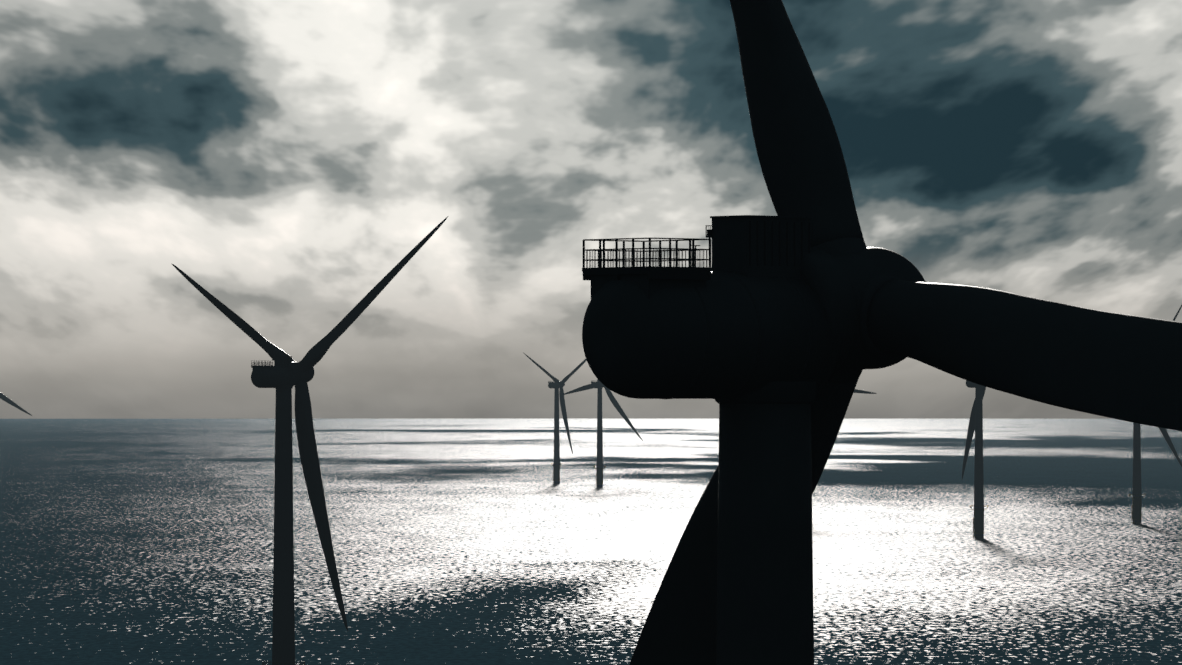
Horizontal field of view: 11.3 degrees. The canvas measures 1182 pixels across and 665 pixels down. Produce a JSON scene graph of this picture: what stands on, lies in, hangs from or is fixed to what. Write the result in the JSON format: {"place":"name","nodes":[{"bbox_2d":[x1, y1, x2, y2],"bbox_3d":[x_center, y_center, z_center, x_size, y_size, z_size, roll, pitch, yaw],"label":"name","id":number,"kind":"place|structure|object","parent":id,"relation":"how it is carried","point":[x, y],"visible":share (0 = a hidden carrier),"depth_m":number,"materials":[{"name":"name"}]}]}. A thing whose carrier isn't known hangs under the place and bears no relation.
{"place":"outdoors","nodes":[
{"label":"outdoors","id":0,"kind":"place"},
{"bbox_2d":[0,419,1181,664],"bbox_3d":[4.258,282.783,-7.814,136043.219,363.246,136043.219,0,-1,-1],"label":"sea","id":1,"kind":"structure","parent":0,"point":[454,541],"depth_m":3903.87,"materials":[{"name":"liquid"}]},
{"bbox_2d":[0,392,31,415],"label":"wind turbine","id":2,"kind":"object","parent":1,"relation":"on","point":[3,397],"visible":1,"depth_m":6161.84,"materials":[{"name":"paint"}]},
{"bbox_2d":[171,217,447,664],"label":"wind turbine","id":3,"kind":"object","parent":1,"relation":"on","point":[284,374],"visible":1,"depth_m":1708.15,"materials":[{"name":"paint"}]},
{"bbox_2d":[524,353,586,483],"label":"wind turbine","id":4,"kind":"object","parent":1,"relation":"on","point":[556,384],"visible":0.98,"depth_m":6270.43,"materials":[{"name":"paint"}]},
{"bbox_2d":[563,379,642,487],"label":"wind turbine","id":5,"kind":"object","parent":1,"relation":"on","point":[598,385],"visible":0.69,"depth_m":6054.47,"materials":[{"name":"paint"}]},
{"bbox_2d":[853,389,876,393],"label":"wind turbine","id":6,"kind":"object","parent":1,"relation":"on","point":[860,391],"visible":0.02,"depth_m":4599.05,"materials":[{"name":"paint"}]},
{"bbox_2d":[582,0,1181,664],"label":"wind turbine","id":7,"kind":"object","parent":1,"relation":"on","point":[772,336],"visible":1,"depth_m":295.63,"materials":[{"name":"paint"}]},
{"bbox_2d":[962,380,987,538],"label":"wind turbine","id":8,"kind":"object","parent":1,"relation":"on","point":[976,421],"visible":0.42,"depth_m":3979.29,"materials":[{"name":"paint"}]},
{"bbox_2d":[1129,305,1181,523],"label":"wind turbine","id":9,"kind":"object","parent":1,"relation":"on","point":[1136,505],"visible":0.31,"depth_m":4406.01,"materials":[{"name":"paint"}]},
{"bbox_2d":[0,0,1181,418],"label":"sky","id":10,"kind":"structure","parent":0,"point":[285,156],"materials":[{"name":"grey"}]}
]}

